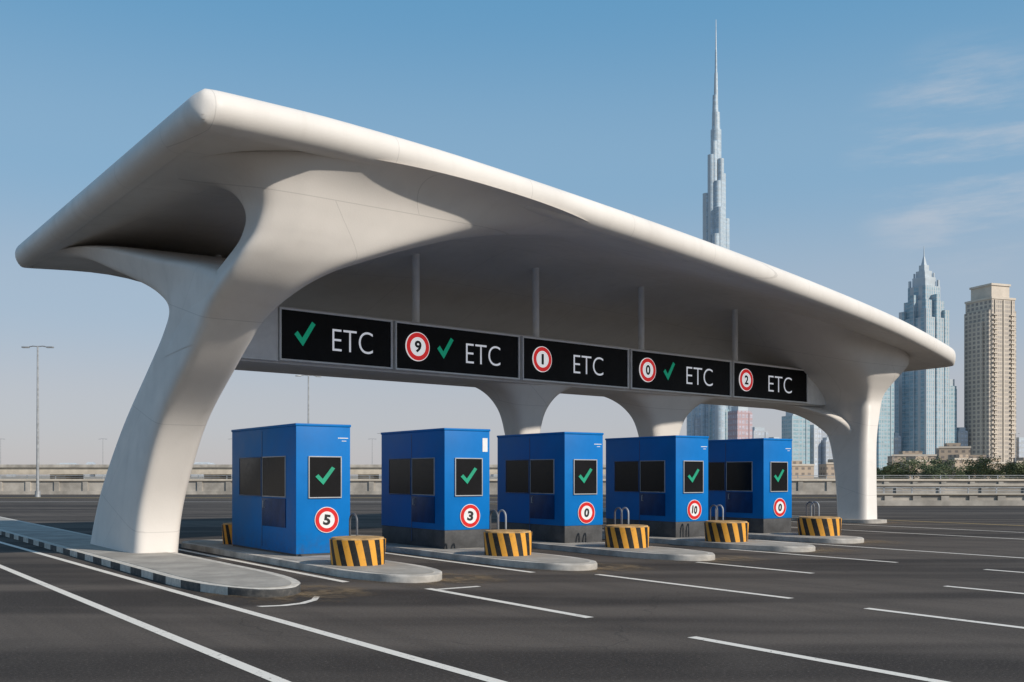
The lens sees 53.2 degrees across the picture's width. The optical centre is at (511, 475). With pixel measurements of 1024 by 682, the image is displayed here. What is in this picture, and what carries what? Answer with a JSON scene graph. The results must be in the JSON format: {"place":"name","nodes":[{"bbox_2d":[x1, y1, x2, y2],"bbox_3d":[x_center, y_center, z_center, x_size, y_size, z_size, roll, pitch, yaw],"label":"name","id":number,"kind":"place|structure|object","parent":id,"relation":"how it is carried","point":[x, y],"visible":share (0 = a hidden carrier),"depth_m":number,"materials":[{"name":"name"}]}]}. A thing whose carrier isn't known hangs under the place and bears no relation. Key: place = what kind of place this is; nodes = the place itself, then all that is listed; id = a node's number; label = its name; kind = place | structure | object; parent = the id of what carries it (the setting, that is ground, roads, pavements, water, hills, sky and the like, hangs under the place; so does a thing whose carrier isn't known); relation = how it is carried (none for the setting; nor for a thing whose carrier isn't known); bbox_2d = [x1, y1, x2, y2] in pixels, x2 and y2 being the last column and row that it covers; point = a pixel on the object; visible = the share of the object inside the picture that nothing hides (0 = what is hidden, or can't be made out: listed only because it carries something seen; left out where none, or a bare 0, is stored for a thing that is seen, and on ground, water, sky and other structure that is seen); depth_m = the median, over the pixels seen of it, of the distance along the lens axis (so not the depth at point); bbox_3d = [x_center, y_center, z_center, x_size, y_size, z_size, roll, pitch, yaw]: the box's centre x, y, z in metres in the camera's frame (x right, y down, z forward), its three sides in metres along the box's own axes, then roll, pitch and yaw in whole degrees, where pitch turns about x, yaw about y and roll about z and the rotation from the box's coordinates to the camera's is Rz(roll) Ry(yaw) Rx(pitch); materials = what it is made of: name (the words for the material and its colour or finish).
{"place":"outdoors","nodes":[
{"label":"outdoors","id":0,"kind":"place"},
{"bbox_2d":[1,476,1003,478],"bbox_3d":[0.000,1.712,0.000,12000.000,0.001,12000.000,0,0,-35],"label":"ground","id":1,"kind":"structure","parent":0,"point":[103,477],"depth_m":955.17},
{"bbox_2d":[0,464,605,478],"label":"overpass","id":2,"kind":"object","parent":1,"relation":"on","point":[204,469],"visible":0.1,"depth_m":165.00,"materials":[{"name":"concrete"}]},
{"bbox_2d":[295,375,321,422],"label":"street lamp","id":3,"kind":"object","parent":1,"relation":"on","point":[308,391],"visible":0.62,"depth_m":99.93,"materials":[{"name":"metal"}]},
{"bbox_2d":[0,475,1023,493],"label":"concrete barrier","id":4,"kind":"object","parent":1,"relation":"on","point":[224,486],"visible":0.41,"depth_m":93.00,"materials":[{"name":"concrete"}]},
{"bbox_2d":[695,417,700,435],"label":"skyscraper","id":5,"kind":"structure","parent":1,"relation":"on","point":[697,426],"depth_m":1523.47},
{"bbox_2d":[687,37,730,439],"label":"skyscraper","id":6,"kind":"structure","parent":1,"relation":"on","point":[716,226],"depth_m":1521.84,"materials":[{"name":"silver metal"}]},
{"bbox_2d":[710,409,728,439],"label":"skyscraper","id":7,"kind":"structure","parent":1,"relation":"on","point":[726,424],"depth_m":1522.14,"materials":[{"name":"teal glass"}]},
{"bbox_2d":[877,465,903,478],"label":"tree","id":8,"kind":"object","parent":1,"relation":"on","point":[886,469],"visible":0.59,"depth_m":174.10,"materials":[{"name":"green plant"}]},
{"bbox_2d":[882,460,910,476],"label":"tree","id":9,"kind":"object","parent":1,"relation":"on","point":[896,463],"visible":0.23,"depth_m":178.17,"materials":[{"name":"green plant"}]},
{"bbox_2d":[890,470,909,478],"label":"tree","id":10,"kind":"object","parent":1,"relation":"on","point":[902,473],"visible":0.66,"depth_m":171.76,"materials":[{"name":"green plant"}]},
{"bbox_2d":[899,457,928,478],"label":"tree","id":11,"kind":"object","parent":1,"relation":"on","point":[913,470],"visible":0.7,"depth_m":191.92,"materials":[{"name":"green plant"}]},
{"bbox_2d":[919,465,941,478],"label":"tree","id":12,"kind":"object","parent":1,"relation":"on","point":[929,471],"visible":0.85,"depth_m":181.91,"materials":[{"name":"green plant"}]},
{"bbox_2d":[918,462,947,478],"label":"tree","id":13,"kind":"object","parent":1,"relation":"on","point":[940,466],"visible":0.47,"depth_m":185.15,"materials":[{"name":"green plant"}]},
{"bbox_2d":[922,456,957,478],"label":"tree","id":14,"kind":"object","parent":1,"relation":"on","point":[935,461],"visible":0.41,"depth_m":191.28,"materials":[{"name":"green plant"}]},
{"bbox_2d":[942,464,968,478],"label":"tree","id":15,"kind":"object","parent":1,"relation":"on","point":[957,471],"visible":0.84,"depth_m":162.86,"materials":[{"name":"green plant"}]},
{"bbox_2d":[966,466,987,478],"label":"tree","id":16,"kind":"object","parent":1,"relation":"on","point":[973,473],"visible":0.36,"depth_m":189.79,"materials":[{"name":"green plant"}]},
{"bbox_2d":[962,455,1001,478],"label":"tree","id":17,"kind":"object","parent":1,"relation":"on","point":[988,470],"visible":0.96,"depth_m":174.96,"materials":[{"name":"green plant"}]},
{"bbox_2d":[992,460,1023,478],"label":"tree","id":18,"kind":"object","parent":1,"relation":"on","point":[1008,467],"visible":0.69,"depth_m":177.77,"materials":[{"name":"green plant"}]},
{"bbox_2d":[1012,463,1023,478],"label":"tree","id":19,"kind":"object","parent":1,"relation":"on","point":[1021,470],"visible":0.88,"depth_m":164.18,"materials":[{"name":"green plant"}]},
{"bbox_2d":[0,494,1023,681],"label":"road","id":20,"kind":"structure","parent":0,"point":[630,630],"depth_m":12.43,"materials":[{"name":"asphalt"}]},
{"bbox_2d":[21,346,53,496],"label":"street lamp","id":21,"kind":"object","parent":20,"relation":"on","point":[37,493],"visible":0.98,"depth_m":81.43,"materials":[{"name":"metal"}]},
{"bbox_2d":[0,565,290,681],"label":"road marking","id":22,"kind":"object","parent":20,"relation":"on","point":[235,662],"depth_m":10.92,"materials":[{"name":"white paint"}]},
{"bbox_2d":[0,517,300,597],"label":"traffic island","id":23,"kind":"structure","parent":20,"relation":"on","point":[190,572],"depth_m":17.92,"materials":[{"name":"concrete"}]},
{"bbox_2d":[0,541,505,681],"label":"road marking","id":24,"kind":"object","parent":20,"relation":"on","point":[425,661],"visible":1,"depth_m":11.35,"materials":[{"name":"white paint"}]},
{"bbox_2d":[178,549,348,581],"bbox_3d":[-5.818,1.696,20.868,0.130,0.001,11.100,0,0,-35],"label":"road marking","id":25,"kind":"object","parent":20,"relation":"on","point":[267,566],"visible":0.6,"depth_m":18.99,"materials":[{"name":"white paint"}]},
{"bbox_2d":[259,596,318,606],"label":"road marking","id":26,"kind":"object","parent":20,"relation":"on","point":[313,599],"visible":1,"depth_m":13.57,"materials":[{"name":"white paint"}]},
{"bbox_2d":[182,539,441,582],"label":"traffic island","id":27,"kind":"structure","parent":20,"relation":"on","point":[394,571],"depth_m":18.05,"materials":[{"name":"concrete"}]},
{"bbox_2d":[222,522,232,544],"bbox_3d":[-6.307,1.336,23.757,0.840,0.480,0.840,0,0,-35],"label":"crash drum","id":28,"kind":"object","parent":27,"relation":"on","point":[227,533],"visible":0.36,"depth_m":23.41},
{"bbox_2d":[231,423,350,555],"bbox_3d":[-4.778,0.275,21.705,1.245,2.600,3.645,0,0,-35],"label":"toll booth","id":29,"kind":"object","parent":27,"relation":"on","point":[291,489],"visible":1,"depth_m":20.44,"materials":[{"name":"blue metal"}]},
{"bbox_2d":[239,457,261,495],"bbox_3d":[-5.612,0.020,21.923,0.024,0.830,1.296,0,0,-35],"label":"window","id":30,"kind":"structure","parent":29,"relation":"in","point":[250,468],"depth_m":21.90,"materials":[{"name":"black glass"}]},
{"bbox_2d":[262,456,285,497],"bbox_3d":[-4.856,0.020,20.837,0.024,0.830,1.242,0,0,-35],"label":"window","id":31,"kind":"structure","parent":29,"relation":"in","point":[273,467],"depth_m":20.79,"materials":[{"name":"black glass"}]},
{"bbox_2d":[262,498,285,527],"bbox_3d":[-4.877,0.747,20.822,0.072,0.575,1.242,0,0,-35],"label":"door","id":32,"kind":"structure","parent":29,"relation":"in","point":[273,509],"depth_m":20.78,"materials":[{"name":"metal"}]},
{"bbox_2d":[308,456,341,497],"bbox_3d":[-3.703,0.030,20.254,0.710,0.830,0.034,0,0,-35],"label":"sign","id":33,"kind":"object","parent":29,"relation":"in","point":[324,472],"depth_m":20.25,"materials":[{"name":"plastic"}]},
{"bbox_2d":[349,513,357,535],"bbox_3d":[-2.967,1.137,19.136,0.040,0.887,0.339,0,0,-35],"label":"hoop guard","id":34,"kind":"object","parent":27,"relation":"on","point":[354,514],"visible":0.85,"depth_m":19.10,"materials":[{"name":"metal"}]},
{"bbox_2d":[329,536,385,565],"bbox_3d":[-2.752,1.336,18.250,1.000,0.480,1.000,0,0,-35],"label":"crash drum","id":35,"kind":"object","parent":27,"relation":"on","point":[357,550],"visible":1,"depth_m":17.84,"materials":[{"name":"plastic"}]},
{"bbox_2d":[298,586,352,596],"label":"ground dust","id":36,"kind":"object","parent":20,"relation":"on","point":[316,594],"visible":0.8,"depth_m":14.68,"materials":[{"name":"brown"}]},
{"bbox_2d":[385,552,531,572],"bbox_3d":[-2.914,1.696,22.647,0.130,0.001,11.500,0,0,-35],"label":"road marking","id":37,"kind":"object","parent":20,"relation":"on","point":[461,562],"visible":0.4,"depth_m":19.75,"materials":[{"name":"white paint"}]},
{"bbox_2d":[351,535,596,570],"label":"traffic island","id":38,"kind":"structure","parent":20,"relation":"on","point":[540,561],"depth_m":19.71,"materials":[{"name":"concrete"}]},
{"bbox_2d":[381,428,489,548],"bbox_3d":[-1.816,0.275,23.402,1.245,2.600,2.945,0,0,-35],"label":"toll booth","id":39,"kind":"object","parent":38,"relation":"on","point":[435,487],"visible":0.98,"depth_m":22.43,"materials":[{"name":"blue metal"}]},
{"bbox_2d":[389,458,410,494],"bbox_3d":[-2.578,0.020,23.516,0.024,0.830,1.044,0,0,-35],"label":"window","id":40,"kind":"structure","parent":39,"relation":"in","point":[399,469],"depth_m":23.48,"materials":[{"name":"black glass"}]},
{"bbox_2d":[412,458,434,495],"bbox_3d":[-1.969,0.020,22.642,0.024,0.830,1.000,0,0,-35],"label":"window","id":41,"kind":"structure","parent":39,"relation":"in","point":[423,469],"depth_m":22.61,"materials":[{"name":"black glass"}]},
{"bbox_2d":[412,496,434,522],"bbox_3d":[-1.991,0.747,22.627,0.072,0.575,1.000,0,0,-35],"label":"door","id":42,"kind":"structure","parent":39,"relation":"in","point":[423,508],"depth_m":22.61,"materials":[{"name":"metal"}]},
{"bbox_2d":[455,458,482,495],"bbox_3d":[-0.941,0.030,22.238,0.710,0.830,0.034,0,0,-35],"label":"sign","id":43,"kind":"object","parent":39,"relation":"in","point":[468,471],"depth_m":22.24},
{"bbox_2d":[489,509,506,529],"bbox_3d":[-0.291,1.142,21.243,0.240,0.877,0.319,0,0,-35],"label":"hoop guard","id":44,"kind":"object","parent":38,"relation":"on","point":[497,513],"visible":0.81,"depth_m":21.17,"materials":[{"name":"metal"}]},
{"bbox_2d":[483,529,531,555],"bbox_3d":[-0.081,1.336,20.416,0.980,0.480,0.980,0,0,-35],"label":"crash drum","id":45,"kind":"object","parent":38,"relation":"on","point":[507,542],"visible":1,"depth_m":20.01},
{"bbox_2d":[15,89,955,552],"bbox_3d":[3.940,-2.756,31.029,33.818,8.912,13.749,0,0,-40],"label":"toll canopy","id":46,"kind":"object","parent":20,"relation":"on","point":[225,225],"visible":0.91,"depth_m":22.58,"materials":[{"name":"concrete"}]},
{"bbox_2d":[278,307,392,369],"bbox_3d":[-4.422,-3.430,25.797,3.269,1.280,0.190,0,0,-41],"label":"lane sign","id":47,"kind":"object","parent":46,"relation":"attached to","point":[313,337],"visible":1,"depth_m":25.68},
{"bbox_2d":[392,321,519,379],"bbox_3d":[-1.474,-3.430,28.354,4.355,1.280,0.194,0,0,-41],"label":"lane sign","id":48,"kind":"object","parent":46,"relation":"attached to","point":[423,348],"visible":1,"depth_m":28.18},
{"bbox_2d":[520,336,628,388],"bbox_3d":[1.970,-3.430,31.343,4.546,1.280,0.194,0,0,-41],"label":"lane sign","id":49,"kind":"object","parent":46,"relation":"attached to","point":[558,361],"visible":1,"depth_m":31.19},
{"bbox_2d":[629,349,730,396],"bbox_3d":[5.745,-3.430,34.620,5.230,1.280,0.194,0,0,-41],"label":"lane sign","id":50,"kind":"object","parent":46,"relation":"attached to","point":[664,372],"visible":1,"depth_m":34.42,"materials":[{"name":"metal"}]},
{"bbox_2d":[730,361,807,402],"bbox_3d":[9.581,-3.430,37.949,4.687,1.280,0.194,0,0,-41],"label":"lane sign","id":51,"kind":"object","parent":46,"relation":"attached to","point":[764,382],"visible":1,"depth_m":37.77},
{"bbox_2d":[426,588,590,617],"bbox_3d":[-0.169,1.696,13.805,0.130,0.001,3.850,0,0,-35],"label":"road marking","id":52,"kind":"object","parent":20,"relation":"on","point":[545,609],"visible":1,"depth_m":13.57,"materials":[{"name":"white paint"}]},
{"bbox_2d":[532,540,714,560],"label":"traffic island","id":53,"kind":"structure","parent":20,"relation":"on","point":[654,552],"depth_m":21.60,"materials":[{"name":"concrete"}]},
{"bbox_2d":[497,432,603,542],"bbox_3d":[0.884,0.275,25.282,1.245,2.600,2.845,0,0,-35],"label":"toll booth","id":54,"kind":"object","parent":53,"relation":"on","point":[550,486],"visible":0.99,"depth_m":24.37,"materials":[{"name":"blue metal"}]},
{"bbox_2d":[505,459,528,492],"bbox_3d":[0.132,0.020,25.382,0.024,0.830,1.008,0,0,-35],"label":"window","id":55,"kind":"structure","parent":54,"relation":"in","point":[516,471],"depth_m":25.37,"materials":[{"name":"black glass"}]},
{"bbox_2d":[530,459,553,493],"bbox_3d":[0.720,0.020,24.537,0.024,0.830,0.966,0,0,-35],"label":"window","id":56,"kind":"structure","parent":54,"relation":"in","point":[541,470],"depth_m":24.52,"materials":[{"name":"black glass"}]},
{"bbox_2d":[530,495,553,518],"bbox_3d":[0.698,0.747,24.522,0.072,0.575,0.966,0,0,-35],"label":"door","id":57,"kind":"structure","parent":54,"relation":"in","point":[541,506],"depth_m":24.51,"materials":[{"name":"metal"}]},
{"bbox_2d":[573,459,596,494],"bbox_3d":[1.730,0.030,24.159,0.710,0.830,0.034,0,0,-35],"label":"sign","id":58,"kind":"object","parent":54,"relation":"in","point":[584,470],"depth_m":24.14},
{"bbox_2d":[614,507,628,523],"bbox_3d":[2.520,1.151,23.506,0.240,0.857,0.279,0,0,-35],"label":"hoop guard","id":59,"kind":"object","parent":53,"relation":"on","point":[626,508],"visible":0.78,"depth_m":23.46,"materials":[{"name":"metal"}]},
{"bbox_2d":[604,524,649,547],"bbox_3d":[2.538,1.336,22.605,1.000,0.480,1.000,0,0,-35],"label":"crash drum","id":60,"kind":"object","parent":53,"relation":"on","point":[626,535],"visible":1,"depth_m":22.19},
{"bbox_2d":[594,574,789,598],"bbox_3d":[2.661,1.696,15.866,0.130,0.001,4.200,0,0,-35],"label":"road marking","id":61,"kind":"object","parent":20,"relation":"on","point":[694,586],"visible":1,"depth_m":15.65,"materials":[{"name":"white paint"}]},
{"bbox_2d":[602,530,814,551],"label":"traffic island","id":62,"kind":"structure","parent":20,"relation":"on","point":[763,545],"depth_m":23.84,"materials":[{"name":"concrete"}]},
{"bbox_2d":[605,435,708,537],"bbox_3d":[3.824,0.275,27.360,1.245,2.600,2.795,0,0,-35],"label":"toll booth","id":63,"kind":"object","parent":62,"relation":"on","point":[658,485],"visible":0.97,"depth_m":26.49,"materials":[{"name":"blue metal"}]},
{"bbox_2d":[614,461,638,491],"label":"window","id":64,"kind":"structure","parent":63,"relation":"in","point":[626,473],"depth_m":27.45,"materials":[{"name":"black glass"}]},
{"bbox_2d":[640,460,664,492],"bbox_3d":[3.655,0.020,26.622,0.024,0.830,0.949,0,0,-35],"label":"window","id":65,"kind":"structure","parent":63,"relation":"in","point":[652,473],"depth_m":26.61,"materials":[{"name":"black glass"}]},
{"bbox_2d":[640,493,664,515],"bbox_3d":[3.633,0.747,26.607,0.072,0.575,0.949,0,0,-35],"label":"door","id":66,"kind":"structure","parent":63,"relation":"in","point":[650,503],"depth_m":26.61,"materials":[{"name":"metal"}]},
{"bbox_2d":[683,461,703,492],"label":"sign","id":67,"kind":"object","parent":63,"relation":"in","point":[693,471],"depth_m":26.26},
{"bbox_2d":[709,504,723,519],"bbox_3d":[5.126,1.151,25.625,0.240,0.857,0.279,0,0,-35],"label":"hoop guard","id":68,"kind":"object","parent":62,"relation":"on","point":[716,513],"visible":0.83,"depth_m":25.57,"materials":[{"name":"metal"}]},
{"bbox_2d":[704,520,748,541],"bbox_3d":[5.173,1.336,24.683,1.060,0.480,1.060,0,0,-35],"label":"crash drum","id":69,"kind":"object","parent":62,"relation":"on","point":[726,530],"visible":1,"depth_m":24.25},
{"bbox_2d":[603,508,886,523],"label":"traffic island","id":70,"kind":"structure","parent":20,"relation":"on","point":[874,521],"depth_m":36.65,"materials":[{"name":"concrete"}]},
{"bbox_2d":[697,562,809,572],"bbox_3d":[4.430,1.696,18.926,0.130,0.001,2.800,0,0,-35],"label":"road marking","id":71,"kind":"object","parent":20,"relation":"on","point":[754,567],"visible":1,"depth_m":18.89,"materials":[{"name":"white paint"}]},
{"bbox_2d":[748,532,863,543],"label":"traffic island","id":72,"kind":"structure","parent":20,"relation":"on","point":[796,537],"depth_m":26.35,"materials":[{"name":"concrete"}]},
{"bbox_2d":[708,438,791,532],"bbox_3d":[6.514,0.275,29.324,1.245,2.600,2.845,0,0,-35],"label":"toll booth","id":73,"kind":"object","parent":72,"relation":"on","point":[750,481],"visible":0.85,"depth_m":28.36,"materials":[{"name":"blue metal"}]},
{"bbox_2d":[708,462,724,490],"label":"window","id":74,"kind":"structure","parent":73,"relation":"in","point":[716,470],"depth_m":29.28,"materials":[{"name":"black glass"}]},
{"bbox_2d":[726,461,752,490],"bbox_3d":[6.350,0.020,28.579,0.024,0.830,0.966,0,0,-35],"label":"window","id":75,"kind":"structure","parent":73,"relation":"in","point":[739,475],"depth_m":28.57,"materials":[{"name":"black glass"}]},
{"bbox_2d":[726,492,752,512],"bbox_3d":[6.328,0.747,28.564,0.072,0.575,0.966,0,0,-35],"label":"panel","id":76,"kind":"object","parent":73,"relation":"in","point":[736,502],"depth_m":28.56,"materials":[{"name":"metal"}]},
{"bbox_2d":[770,462,787,491],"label":"sign","id":77,"kind":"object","parent":73,"relation":"in","point":[778,470],"depth_m":28.19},
{"bbox_2d":[806,501,819,515],"bbox_3d":[8.357,1.147,28.423,0.240,0.867,0.299,0,0,-35],"label":"hoop guard","id":78,"kind":"object","parent":72,"relation":"on","point":[813,508],"visible":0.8,"depth_m":28.37,"materials":[{"name":"metal"}]},
{"bbox_2d":[797,516,841,535],"bbox_3d":[8.174,1.336,27.199,1.140,0.480,1.140,0,0,-35],"label":"crash drum","id":79,"kind":"object","parent":72,"relation":"on","point":[819,525],"visible":1,"depth_m":26.74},
{"bbox_2d":[730,549,895,562],"bbox_3d":[6.272,1.696,21.793,0.130,0.001,4.400,0,0,-35],"label":"road marking","id":80,"kind":"object","parent":20,"relation":"on","point":[812,555],"visible":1,"depth_m":21.72,"materials":[{"name":"white paint"}]},
{"bbox_2d":[688,636,947,681],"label":"road marking","id":81,"kind":"object","parent":20,"relation":"on","point":[828,661],"visible":1,"depth_m":9.38,"materials":[{"name":"white paint"}]},
{"bbox_2d":[764,540,1020,557],"bbox_3d":[8.730,1.696,23.687,0.130,0.001,8.100,0,0,-35],"label":"road marking","id":82,"kind":"object","parent":20,"relation":"on","point":[900,549],"visible":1,"depth_m":23.49,"materials":[{"name":"white paint"}]},
{"bbox_2d":[796,527,1012,538],"bbox_3d":[11.279,1.696,30.701,0.130,0.001,10.500,0,0,-35],"label":"road marking","id":83,"kind":"object","parent":20,"relation":"on","point":[930,534],"visible":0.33,"depth_m":29.48,"materials":[{"name":"white paint"}]},
{"bbox_2d":[864,608,1023,628],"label":"road marking","id":84,"kind":"object","parent":20,"relation":"on","point":[946,618],"visible":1,"depth_m":12.14,"materials":[{"name":"white paint"}]},
{"bbox_2d":[877,487,1023,505],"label":"concrete barrier","id":85,"kind":"object","parent":20,"relation":"on","point":[949,499],"visible":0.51,"depth_m":57.86,"materials":[{"name":"concrete"}]},
{"bbox_2d":[877,484,1023,492],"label":"concrete barrier","id":86,"kind":"object","parent":20,"relation":"on","point":[950,485],"depth_m":72.00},
{"bbox_2d":[945,586,1023,593],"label":"road marking","id":87,"kind":"object","parent":20,"relation":"on","point":[984,589],"visible":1,"depth_m":15.23,"materials":[{"name":"white paint"}]},
{"bbox_2d":[0,0,1023,474],"label":"sky","id":88,"kind":"structure","parent":0,"point":[860,139],"materials":[{"name":"blue"}]},
{"bbox_2d":[728,406,751,438],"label":"skyscraper","id":89,"kind":"structure","parent":0,"point":[739,422],"depth_m":1440.90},
{"bbox_2d":[752,427,768,437],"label":"skyscraper","id":90,"kind":"structure","parent":0,"point":[759,432],"depth_m":1787.51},
{"bbox_2d":[782,412,809,463],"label":"skyscraper","id":91,"kind":"structure","parent":0,"point":[796,429],"depth_m":1521.14,"materials":[{"name":"teal glass"}]},
{"bbox_2d":[792,461,814,477],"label":"house","id":92,"kind":"structure","parent":0,"point":[799,468],"depth_m":634.62,"materials":[{"name":"stone"}]},
{"bbox_2d":[810,425,820,476],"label":"skyscraper","id":93,"kind":"structure","parent":0,"point":[815,444],"depth_m":1528.42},
{"bbox_2d":[821,437,832,463],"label":"skyscraper","id":94,"kind":"structure","parent":0,"point":[826,453],"depth_m":1524.76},
{"bbox_2d":[819,459,834,477],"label":"house","id":95,"kind":"structure","parent":0,"point":[827,468],"depth_m":633.34,"materials":[{"name":"stone"}]},
{"bbox_2d":[876,383,893,468],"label":"skyscraper","id":96,"kind":"structure","parent":0,"point":[885,441],"depth_m":1521.21,"materials":[{"name":"teal glass"}]},
{"bbox_2d":[894,377,898,432],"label":"skyscraper","id":97,"kind":"structure","parent":0,"point":[896,405],"depth_m":1603.63,"materials":[{"name":"teal glass"}]},
{"bbox_2d":[894,433,900,453],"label":"skyscraper","id":98,"kind":"structure","parent":0,"point":[897,443],"depth_m":1528.53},
{"bbox_2d":[888,451,936,464],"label":"house","id":99,"kind":"structure","parent":0,"point":[901,454],"depth_m":634.87,"materials":[{"name":"stone"}]},
{"bbox_2d":[898,456,935,478],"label":"house","id":100,"kind":"structure","parent":0,"point":[916,458],"depth_m":594.70,"materials":[{"name":"stone"}]},
{"bbox_2d":[899,252,948,453],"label":"skyscraper","id":101,"kind":"structure","parent":0,"point":[924,411],"depth_m":1518.03,"materials":[{"name":"blue glass"}]},
{"bbox_2d":[949,379,956,442],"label":"skyscraper","id":102,"kind":"structure","parent":0,"point":[952,413],"depth_m":1528.17,"materials":[{"name":"teal glass"}]},
{"bbox_2d":[936,443,970,472],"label":"house","id":103,"kind":"structure","parent":0,"point":[944,451],"depth_m":634.79,"materials":[{"name":"stone"}]},
{"bbox_2d":[942,455,976,478],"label":"house","id":104,"kind":"structure","parent":0,"point":[960,458],"depth_m":594.56,"materials":[{"name":"stone"}]},
{"bbox_2d":[957,427,967,445],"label":"skyscraper","id":105,"kind":"structure","parent":0,"point":[962,436],"depth_m":1527.69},
{"bbox_2d":[970,455,997,463],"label":"house","id":106,"kind":"structure","parent":0,"point":[976,456],"depth_m":654.90,"materials":[{"name":"stone"}]},
{"bbox_2d":[964,283,1015,461],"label":"skyscraper","id":107,"kind":"structure","parent":0,"point":[990,370],"depth_m":1512.68,"materials":[{"name":"concrete"}]},
{"bbox_2d":[982,459,1005,478],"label":"house","id":108,"kind":"structure","parent":0,"point":[999,460],"depth_m":614.30,"materials":[{"name":"stone"}]},
{"bbox_2d":[1010,457,1023,465],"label":"house","id":109,"kind":"structure","parent":0,"point":[1019,459],"depth_m":636.35,"materials":[{"name":"stone"}]},
{"bbox_2d":[1016,437,1023,457],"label":"skyscraper","id":110,"kind":"structure","parent":0,"point":[1019,447],"depth_m":1524.88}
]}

